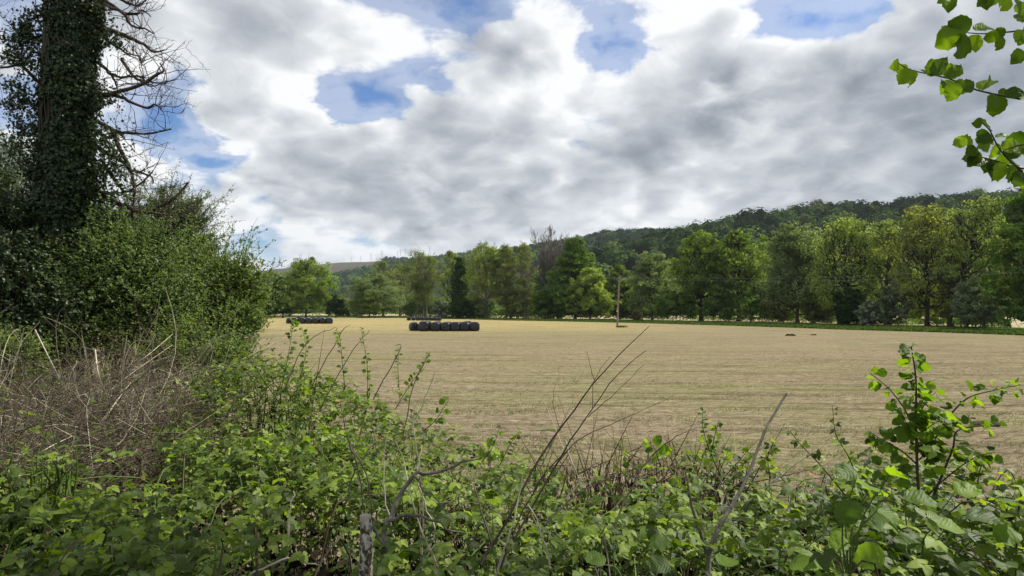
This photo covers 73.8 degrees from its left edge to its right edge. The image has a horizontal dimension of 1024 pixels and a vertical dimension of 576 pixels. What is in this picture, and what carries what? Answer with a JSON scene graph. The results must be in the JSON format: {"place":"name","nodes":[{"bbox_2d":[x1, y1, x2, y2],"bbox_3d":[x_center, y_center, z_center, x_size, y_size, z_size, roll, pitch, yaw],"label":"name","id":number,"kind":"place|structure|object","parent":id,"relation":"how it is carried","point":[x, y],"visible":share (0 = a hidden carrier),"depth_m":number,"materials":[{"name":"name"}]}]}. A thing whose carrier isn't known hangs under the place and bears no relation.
{"place":"outdoors","nodes":[
{"label":"outdoors","id":0,"kind":"place"},
{"bbox_2d":[251,261,385,280],"bbox_3d":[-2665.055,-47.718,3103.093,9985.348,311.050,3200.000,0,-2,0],"label":"moor","id":1,"kind":"structure","parent":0,"point":[340,266],"depth_m":2812.08,"materials":[{"name":"plant"}]},
{"bbox_2d":[252,282,415,310],"bbox_3d":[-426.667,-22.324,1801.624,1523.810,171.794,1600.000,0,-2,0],"label":"wooded spur","id":2,"kind":"structure","parent":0,"point":[340,293],"depth_m":1349.07,"materials":[{"name":"green plant"}]},
{"bbox_2d":[276,248,501,300],"bbox_3d":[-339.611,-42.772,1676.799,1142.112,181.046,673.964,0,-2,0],"label":"hill wood","id":3,"kind":"object","parent":2,"relation":"on","point":[343,283],"visible":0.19,"depth_m":1694.54,"materials":[{"name":"green plant"}]},
{"bbox_2d":[410,268,534,309],"bbox_3d":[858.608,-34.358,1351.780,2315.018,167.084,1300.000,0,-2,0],"label":"hill","id":4,"kind":"structure","parent":0,"point":[441,296],"depth_m":983.23,"materials":[{"name":"green plant"}]},
{"bbox_2d":[446,227,669,282],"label":"hillside wood","id":5,"kind":"object","parent":4,"relation":"on","point":[599,238],"visible":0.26,"depth_m":1286.45,"materials":[{"name":"green plant"}]},
{"bbox_2d":[0,556,1008,575],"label":"bank","id":6,"kind":"structure","parent":0,"point":[640,574],"depth_m":7.10,"materials":[{"name":"soil"}]},
{"bbox_2d":[0,442,246,575],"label":"bramble bush","id":7,"kind":"object","parent":6,"relation":"on","point":[93,552],"visible":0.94,"depth_m":1.96,"materials":[{"name":"green plant"}]},
{"bbox_2d":[0,419,252,575],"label":"bramble bush","id":8,"kind":"object","parent":6,"relation":"on","point":[79,508],"visible":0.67,"depth_m":3.46,"materials":[{"name":"green plant"}]},
{"bbox_2d":[0,289,333,572],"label":"dead bramble thicket","id":9,"kind":"object","parent":6,"relation":"on","point":[68,396],"visible":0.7,"depth_m":5.25,"materials":[{"name":"plant"}]},
{"bbox_2d":[0,347,419,575],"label":"bramble bush","id":10,"kind":"object","parent":6,"relation":"on","point":[305,385],"visible":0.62,"depth_m":5.63,"materials":[{"name":"green plant"}]},
{"bbox_2d":[279,319,299,393],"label":"bramble shoot","id":11,"kind":"object","parent":10,"relation":"on","point":[297,323],"visible":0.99,"depth_m":5.50,"materials":[{"name":"green plant"}]},
{"bbox_2d":[217,329,369,461],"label":"grass tuft","id":12,"kind":"object","parent":10,"relation":"on","point":[280,417],"visible":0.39,"depth_m":5.73,"materials":[{"name":"plant"}]},
{"bbox_2d":[171,424,410,575],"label":"bramble bush","id":13,"kind":"object","parent":6,"relation":"on","point":[273,459],"visible":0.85,"depth_m":3.63,"materials":[{"name":"green plant"}]},
{"bbox_2d":[194,493,407,575],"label":"bramble bush","id":14,"kind":"object","parent":6,"relation":"on","point":[252,539],"visible":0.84,"depth_m":2.21,"materials":[{"name":"green plant"}]},
{"bbox_2d":[235,394,555,575],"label":"bramble bush","id":15,"kind":"object","parent":6,"relation":"on","point":[325,430],"visible":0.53,"depth_m":4.77,"materials":[{"name":"green plant"}]},
{"bbox_2d":[247,459,608,575],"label":"bramble bush","id":16,"kind":"object","parent":6,"relation":"on","point":[273,499],"visible":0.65,"depth_m":3.07,"materials":[{"name":"green plant"}]},
{"bbox_2d":[511,397,669,538],"bbox_3d":[0.337,0.712,2.794,0.816,0.488,0.045,1,-2,-30],"label":"bare twig","id":17,"kind":"object","parent":16,"relation":"on","point":[554,463],"visible":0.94,"depth_m":2.70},
{"bbox_2d":[350,513,526,575],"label":"bramble bush","id":18,"kind":"object","parent":6,"relation":"on","point":[390,560],"visible":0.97,"depth_m":1.97,"materials":[{"name":"green plant"}]},
{"bbox_2d":[367,458,476,575],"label":"gnarled branch","id":19,"kind":"object","parent":18,"relation":"attached to","point":[389,519],"visible":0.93,"depth_m":2.05,"materials":[{"name":"wood"}]},
{"bbox_2d":[479,327,647,564],"bbox_3d":[0.187,0.517,2.450,0.782,0.752,0.102,1,-2,-36],"label":"bare twig","id":20,"kind":"object","parent":18,"relation":"on","point":[512,509],"visible":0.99,"depth_m":2.41,"materials":[{"name":"wood"}]},
{"bbox_2d":[499,352,643,569],"bbox_3d":[0.228,0.592,2.473,0.665,0.711,0.046,1,-2,-32],"label":"bare twig","id":21,"kind":"object","parent":18,"relation":"on","point":[514,539],"visible":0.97,"depth_m":2.46,"materials":[{"name":"wood"}]},
{"bbox_2d":[0,403,1009,575],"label":"leaf litter","id":22,"kind":"object","parent":6,"relation":"on","point":[314,554],"visible":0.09,"depth_m":3.39,"materials":[{"name":"plant"}]},
{"bbox_2d":[0,440,78,559],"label":"grass tuft","id":23,"kind":"object","parent":22,"relation":"on","point":[11,526],"visible":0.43,"depth_m":2.77,"materials":[{"name":"plant"}]},
{"bbox_2d":[0,440,91,510],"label":"grass tuft","id":24,"kind":"object","parent":22,"relation":"on","point":[67,477],"visible":0.56,"depth_m":3.38,"materials":[{"name":"plant"}]},
{"bbox_2d":[327,500,359,575],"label":"nettle plant","id":25,"kind":"object","parent":22,"relation":"on","point":[347,545],"visible":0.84,"depth_m":2.76,"materials":[{"name":"green plant"}]},
{"bbox_2d":[359,513,372,575],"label":"birch stump","id":26,"kind":"object","parent":22,"relation":"on","point":[366,555],"visible":1,"depth_m":1.72,"materials":[{"name":"grey wood"}]},
{"bbox_2d":[685,393,786,575],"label":"forked stick","id":27,"kind":"object","parent":22,"relation":"on","point":[708,552],"visible":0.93,"depth_m":2.11,"materials":[{"name":"wood"}]},
{"bbox_2d":[830,406,863,495],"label":"bramble shoot","id":28,"kind":"object","parent":22,"relation":"on","point":[843,442],"visible":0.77,"depth_m":2.88,"materials":[{"name":"green plant"}]},
{"bbox_2d":[863,342,1023,552],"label":"hazel shrub","id":29,"kind":"object","parent":22,"relation":"on","point":[919,419],"visible":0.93,"depth_m":2.67,"materials":[{"name":"green plant"}]},
{"bbox_2d":[411,443,608,575],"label":"bramble bush","id":30,"kind":"object","parent":6,"relation":"on","point":[540,503],"visible":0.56,"depth_m":3.85,"materials":[{"name":"green plant"}]},
{"bbox_2d":[476,425,504,464],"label":"bramble shoot","id":31,"kind":"object","parent":30,"relation":"attached to","point":[488,453],"visible":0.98,"depth_m":4.18,"materials":[{"name":"green plant"}]},
{"bbox_2d":[489,495,679,575],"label":"bramble bush","id":32,"kind":"object","parent":6,"relation":"on","point":[597,543],"visible":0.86,"depth_m":2.27,"materials":[{"name":"green plant"}]},
{"bbox_2d":[455,395,735,542],"bbox_3d":[0.526,1.104,4.250,1.413,0.834,1.101,-2,-2,43],"label":"grass tuft","id":33,"kind":"object","parent":6,"relation":"on","point":[619,484],"visible":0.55,"depth_m":4.26,"materials":[{"name":"plant"}]},
{"bbox_2d":[592,481,799,575],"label":"bramble bush","id":34,"kind":"object","parent":6,"relation":"on","point":[688,538],"visible":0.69,"depth_m":2.39,"materials":[{"name":"green plant"}]},
{"bbox_2d":[599,427,792,575],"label":"bramble bush","id":35,"kind":"object","parent":6,"relation":"on","point":[675,481],"visible":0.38,"depth_m":3.86,"materials":[{"name":"green plant"}]},
{"bbox_2d":[643,435,671,474],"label":"bramble shoot","id":36,"kind":"object","parent":35,"relation":"attached to","point":[664,450],"visible":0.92,"depth_m":3.37,"materials":[{"name":"green plant"}]},
{"bbox_2d":[631,418,824,543],"bbox_3d":[1.220,1.104,4.036,0.942,0.718,0.750,1,-2,-19],"label":"grass tuft","id":37,"kind":"object","parent":6,"relation":"on","point":[715,486],"visible":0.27,"depth_m":3.97,"materials":[{"name":"plant"}]},
{"bbox_2d":[665,443,897,575],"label":"bramble bush","id":38,"kind":"object","parent":6,"relation":"on","point":[744,512],"visible":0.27,"depth_m":3.37,"materials":[{"name":"green plant"}]},
{"bbox_2d":[698,407,719,474],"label":"bramble shoot","id":39,"kind":"object","parent":38,"relation":"attached to","point":[709,440],"visible":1,"depth_m":3.48,"materials":[{"name":"green plant"}]},
{"bbox_2d":[757,438,780,479],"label":"bramble shoot","id":40,"kind":"object","parent":38,"relation":"attached to","point":[762,462],"visible":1,"depth_m":3.26,"materials":[{"name":"green plant"}]},
{"bbox_2d":[583,462,1023,575],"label":"bush","id":41,"kind":"object","parent":6,"relation":"on","point":[847,513],"visible":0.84,"depth_m":1.74,"materials":[{"name":"green plant"}]},
{"bbox_2d":[785,430,844,494],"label":"bramble shoot","id":42,"kind":"object","parent":6,"relation":"on","point":[817,455],"visible":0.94,"depth_m":2.88,"materials":[{"name":"green plant"}]},
{"bbox_2d":[766,445,1005,575],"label":"bramble bush","id":43,"kind":"object","parent":6,"relation":"on","point":[826,557],"visible":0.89,"depth_m":1.72,"materials":[{"name":"green plant"}]},
{"bbox_2d":[775,478,1023,575],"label":"bramble bush","id":44,"kind":"object","parent":6,"relation":"on","point":[813,520],"visible":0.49,"depth_m":2.29,"materials":[{"name":"green plant"}]},
{"bbox_2d":[860,442,1023,574],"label":"bramble bush","id":45,"kind":"object","parent":6,"relation":"on","point":[892,484],"visible":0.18,"depth_m":3.43,"materials":[{"name":"green plant"}]},
{"bbox_2d":[969,450,992,497],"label":"bramble shoot","id":46,"kind":"object","parent":45,"relation":"attached to","point":[976,473],"visible":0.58,"depth_m":2.88,"materials":[{"name":"green plant"}]},
{"bbox_2d":[889,0,1023,191],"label":"hazel tree","id":47,"kind":"object","parent":6,"relation":"on","point":[952,33],"visible":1,"depth_m":1.91,"materials":[{"name":"green plant"}]},
{"bbox_2d":[0,317,1023,570],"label":"mown field","id":48,"kind":"structure","parent":0,"point":[580,345],"depth_m":26.87,"materials":[{"name":"plant"}]},
{"bbox_2d":[0,123,31,402],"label":"sallow","id":49,"kind":"object","parent":48,"relation":"on","point":[3,175],"visible":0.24,"depth_m":16.89,"materials":[{"name":"green plant"}]},
{"bbox_2d":[0,179,110,471],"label":"thicket bush","id":50,"kind":"object","parent":48,"relation":"on","point":[20,276],"visible":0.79,"depth_m":8.49,"materials":[{"name":"green plant"}]},
{"bbox_2d":[0,0,217,495],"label":"ivy clad tree","id":51,"kind":"object","parent":48,"relation":"on","point":[67,106],"visible":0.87,"depth_m":9.49,"materials":[{"name":"green plant"}]},
{"bbox_2d":[5,169,242,497],"bbox_3d":[-5.205,0.713,9.398,2.863,4.792,2.629,0,-2,0],"label":"elder bush","id":52,"kind":"object","parent":48,"relation":"on","point":[124,267],"visible":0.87,"depth_m":9.04,"materials":[{"name":"green plant"}]},
{"bbox_2d":[0,305,275,533],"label":"thicket bush","id":53,"kind":"object","parent":48,"relation":"on","point":[233,347],"visible":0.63,"depth_m":8.24,"materials":[{"name":"green plant"}]},
{"bbox_2d":[104,156,249,464],"bbox_3d":[-6.228,0.379,12.000,2.824,5.619,2.554,0,-2,0],"label":"sallow bush","id":54,"kind":"object","parent":48,"relation":"on","point":[160,199],"visible":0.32,"depth_m":11.94,"materials":[{"name":"green plant"}]},
{"bbox_2d":[266,275,302,317],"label":"tree","id":55,"kind":"object","parent":48,"relation":"on","point":[283,312],"visible":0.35,"depth_m":241.25,"materials":[{"name":"green plant"}]},
{"bbox_2d":[270,255,340,316],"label":"oak tree","id":56,"kind":"object","parent":48,"relation":"on","point":[301,279],"visible":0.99,"depth_m":233.30,"materials":[{"name":"green plant"}]},
{"bbox_2d":[324,294,350,317],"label":"tree","id":57,"kind":"object","parent":48,"relation":"on","point":[335,307],"visible":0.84,"depth_m":238.60,"materials":[{"name":"green plant"}]},
{"bbox_2d":[350,291,383,317],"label":"young tree","id":58,"kind":"object","parent":48,"relation":"on","point":[366,311],"visible":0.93,"depth_m":231.74,"materials":[{"name":"green plant"}]},
{"bbox_2d":[6,348,1023,531],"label":"loose hay","id":59,"kind":"object","parent":48,"relation":"on","point":[797,467],"visible":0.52,"depth_m":17.56},
{"bbox_2d":[0,0,1023,270],"label":"sky","id":60,"kind":"structure","parent":0,"point":[348,130],"materials":[{"name":"white"}]},
{"bbox_2d":[4,311,1023,509],"bbox_3d":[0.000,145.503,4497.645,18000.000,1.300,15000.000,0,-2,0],"label":"ground","id":61,"kind":"structure","parent":0,"point":[553,430],"depth_m":122.27,"materials":[{"name":"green plant"}]},
{"bbox_2d":[158,212,299,481],"bbox_3d":[-4.652,0.927,10.409,3.406,4.444,2.127,-1,-2,36],"label":"hawthorn bush","id":62,"kind":"object","parent":61,"relation":"on","point":[237,277],"visible":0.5,"depth_m":10.07,"materials":[{"name":"green plant"}]},
{"bbox_2d":[337,272,407,317],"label":"willow tree","id":63,"kind":"object","parent":61,"relation":"on","point":[379,283],"visible":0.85,"depth_m":235.21,"materials":[{"name":"green plant"}]},
{"bbox_2d":[364,258,400,315],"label":"tall tree","id":64,"kind":"object","parent":61,"relation":"on","point":[379,269],"visible":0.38,"depth_m":289.83,"materials":[{"name":"green plant"}]},
{"bbox_2d":[399,296,433,316],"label":"hedge tree","id":65,"kind":"object","parent":61,"relation":"on","point":[412,312],"visible":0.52,"depth_m":260.12,"materials":[{"name":"green plant"}]},
{"bbox_2d":[396,249,447,316],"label":"tall tree","id":66,"kind":"object","parent":61,"relation":"on","point":[427,279],"visible":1,"depth_m":250.26,"materials":[{"name":"green plant"}]},
{"bbox_2d":[430,299,448,317],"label":"hawthorn tree","id":67,"kind":"object","parent":61,"relation":"on","point":[441,307],"visible":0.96,"depth_m":225.16,"materials":[{"name":"green plant"}]},
{"bbox_2d":[436,250,469,316],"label":"tall tree","id":68,"kind":"object","parent":61,"relation":"on","point":[451,254],"visible":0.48,"depth_m":261.92,"materials":[{"name":"green plant"}]},
{"bbox_2d":[447,257,470,317],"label":"ivied tree","id":69,"kind":"object","parent":61,"relation":"on","point":[458,273],"visible":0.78,"depth_m":221.19,"materials":[{"name":"green plant"}]},
{"bbox_2d":[447,297,479,317],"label":"hedge tree","id":70,"kind":"object","parent":61,"relation":"on","point":[458,304],"visible":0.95,"depth_m":213.46,"materials":[{"name":"green plant"}]},
{"bbox_2d":[465,297,498,317],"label":"hedge tree","id":71,"kind":"object","parent":61,"relation":"on","point":[481,312],"visible":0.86,"depth_m":213.88,"materials":[{"name":"green plant"}]},
{"bbox_2d":[460,241,509,317],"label":"ash tree","id":72,"kind":"object","parent":61,"relation":"on","point":[485,279],"visible":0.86,"depth_m":212.85,"materials":[{"name":"green plant"}]},
{"bbox_2d":[489,242,518,317],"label":"ash tree","id":73,"kind":"object","parent":61,"relation":"on","point":[506,252],"visible":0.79,"depth_m":211.07,"materials":[{"name":"green plant"}]},
{"bbox_2d":[495,276,537,317],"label":"hedge tree","id":74,"kind":"object","parent":61,"relation":"on","point":[516,305],"visible":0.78,"depth_m":208.30,"materials":[{"name":"green plant"}]},
{"bbox_2d":[509,241,540,318],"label":"ash tree","id":75,"kind":"object","parent":61,"relation":"on","point":[523,268],"visible":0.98,"depth_m":207.51,"materials":[{"name":"green plant"}]},
{"bbox_2d":[528,286,565,318],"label":"hedge tree","id":76,"kind":"object","parent":61,"relation":"on","point":[534,311],"visible":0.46,"depth_m":204.50,"materials":[{"name":"green plant"}]},
{"bbox_2d":[530,226,570,318],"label":"bare tree","id":77,"kind":"object","parent":61,"relation":"on","point":[544,267],"visible":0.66,"depth_m":216.02,"materials":[{"name":"plant"}]},
{"bbox_2d":[532,237,620,318],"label":"conical tree","id":78,"kind":"object","parent":61,"relation":"on","point":[574,260],"visible":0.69,"depth_m":200.19,"materials":[{"name":"green plant"}]},
{"bbox_2d":[561,267,621,319],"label":"maple tree","id":79,"kind":"object","parent":61,"relation":"on","point":[587,277],"visible":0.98,"depth_m":191.08,"materials":[{"name":"green plant"}]},
{"bbox_2d":[603,264,635,318],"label":"sycamore tree","id":80,"kind":"object","parent":61,"relation":"on","point":[614,272],"visible":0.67,"depth_m":202.01,"materials":[{"name":"green plant"}]},
{"bbox_2d":[265,315,1023,335],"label":"verge grass","id":81,"kind":"structure","parent":61,"relation":"on","point":[1000,331],"depth_m":109.10,"materials":[{"name":"plant"}]},
{"bbox_2d":[623,250,682,319],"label":"willow tree","id":82,"kind":"object","parent":61,"relation":"on","point":[650,281],"visible":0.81,"depth_m":186.43,"materials":[{"name":"green plant"}]},
{"bbox_2d":[652,290,704,320],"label":"hedge tree","id":83,"kind":"object","parent":61,"relation":"on","point":[678,304],"visible":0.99,"depth_m":172.21,"materials":[{"name":"green plant"}]},
{"bbox_2d":[697,288,742,320],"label":"bush","id":84,"kind":"object","parent":61,"relation":"on","point":[721,309],"visible":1,"depth_m":164.38,"materials":[{"name":"green plant"}]},
{"bbox_2d":[735,282,768,321],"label":"hedge tree","id":85,"kind":"object","parent":61,"relation":"on","point":[752,306],"visible":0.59,"depth_m":158.97,"materials":[{"name":"green plant"}]},
{"bbox_2d":[761,291,803,321],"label":"hedge tree","id":86,"kind":"object","parent":61,"relation":"on","point":[775,313],"visible":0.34,"depth_m":153.09,"materials":[{"name":"green plant"}]},
{"bbox_2d":[746,216,840,322],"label":"willow tree","id":87,"kind":"object","parent":61,"relation":"on","point":[786,268],"visible":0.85,"depth_m":143.92,"materials":[{"name":"green plant"}]},
{"bbox_2d":[795,287,835,322],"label":"hedge tree","id":88,"kind":"object","parent":61,"relation":"on","point":[813,314],"visible":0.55,"depth_m":141.77,"materials":[{"name":"green plant"}]},
{"bbox_2d":[797,208,890,320],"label":"ash tree","id":89,"kind":"object","parent":61,"relation":"on","point":[829,250],"visible":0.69,"depth_m":132.59,"materials":[{"name":"green plant"}]},
{"bbox_2d":[831,286,867,324],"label":"holly bush","id":90,"kind":"object","parent":61,"relation":"on","point":[844,310],"visible":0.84,"depth_m":123.04,"materials":[{"name":"green plant"}]},
{"bbox_2d":[690,315,1011,326],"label":"bramble hedge","id":91,"kind":"object","parent":61,"relation":"on","point":[932,321],"visible":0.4,"depth_m":137.34,"materials":[{"name":"green plant"}]},
{"bbox_2d":[853,299,889,325],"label":"hawthorn tree","id":92,"kind":"object","parent":61,"relation":"on","point":[872,312],"visible":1,"depth_m":118.28,"materials":[{"name":"green plant"}]},
{"bbox_2d":[859,215,915,324],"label":"ash tree","id":93,"kind":"object","parent":61,"relation":"on","point":[882,261],"visible":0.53,"depth_m":126.66,"materials":[{"name":"green plant"}]},
{"bbox_2d":[876,280,916,325],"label":"hawthorn tree","id":94,"kind":"object","parent":61,"relation":"on","point":[891,308],"visible":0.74,"depth_m":121.22,"materials":[{"name":"green plant"}]},
{"bbox_2d":[898,270,941,320],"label":"hedge tree","id":95,"kind":"object","parent":61,"relation":"on","point":[913,314],"visible":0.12,"depth_m":134.19,"materials":[{"name":"green plant"}]},
{"bbox_2d":[869,198,978,325],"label":"oak tree","id":96,"kind":"object","parent":61,"relation":"on","point":[934,221],"visible":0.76,"depth_m":117.36,"materials":[{"name":"green plant"}]},
{"bbox_2d":[919,192,1020,326],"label":"oak tree","id":97,"kind":"object","parent":61,"relation":"on","point":[986,221],"visible":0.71,"depth_m":111.16,"materials":[{"name":"green plant"}]},
{"bbox_2d":[948,276,1006,327],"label":"sallow tree","id":98,"kind":"object","parent":61,"relation":"on","point":[970,308],"visible":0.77,"depth_m":105.24,"materials":[{"name":"green plant"}]},
{"bbox_2d":[967,191,1023,327],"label":"dark tree","id":99,"kind":"object","parent":61,"relation":"on","point":[1012,232],"visible":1,"depth_m":95.92,"materials":[{"name":"green plant"}]},
{"bbox_2d":[277,314,1023,327],"bbox_3d":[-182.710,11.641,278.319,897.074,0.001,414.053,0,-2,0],"label":"field","id":100,"kind":"structure","parent":0,"point":[1018,322],"depth_m":194.01,"materials":[{"name":"plant"}]},
{"bbox_2d":[386,261,416,315],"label":"tree","id":101,"kind":"object","parent":100,"relation":"on","point":[402,282],"visible":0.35,"depth_m":308.63,"materials":[{"name":"green plant"}]},
{"bbox_2d":[447,250,501,309],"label":"tree","id":102,"kind":"object","parent":100,"relation":"on","point":[469,261],"visible":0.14,"depth_m":260.98,"materials":[{"name":"green plant"}]},
{"bbox_2d":[446,307,670,318],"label":"hedge","id":103,"kind":"object","parent":100,"relation":"on","point":[612,314],"visible":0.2,"depth_m":209.53,"materials":[{"name":"green plant"}]},
{"bbox_2d":[661,225,733,320],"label":"oak tree","id":104,"kind":"object","parent":100,"relation":"on","point":[701,245],"visible":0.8,"depth_m":169.76,"materials":[{"name":"green plant"}]},
{"bbox_2d":[707,228,771,320],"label":"oak tree","id":105,"kind":"object","parent":100,"relation":"on","point":[742,246],"visible":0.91,"depth_m":164.92,"materials":[{"name":"green plant"}]},
{"bbox_2d":[500,250,1021,314],"bbox_3d":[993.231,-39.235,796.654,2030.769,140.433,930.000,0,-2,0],"label":"hill","id":106,"kind":"structure","parent":0,"point":[825,277],"depth_m":450.81,"materials":[{"name":"plant"}]},
{"bbox_2d":[528,186,1021,293],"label":"hillside wood","id":107,"kind":"object","parent":106,"relation":"on","point":[667,242],"visible":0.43,"depth_m":610.62,"materials":[{"name":"green plant"}]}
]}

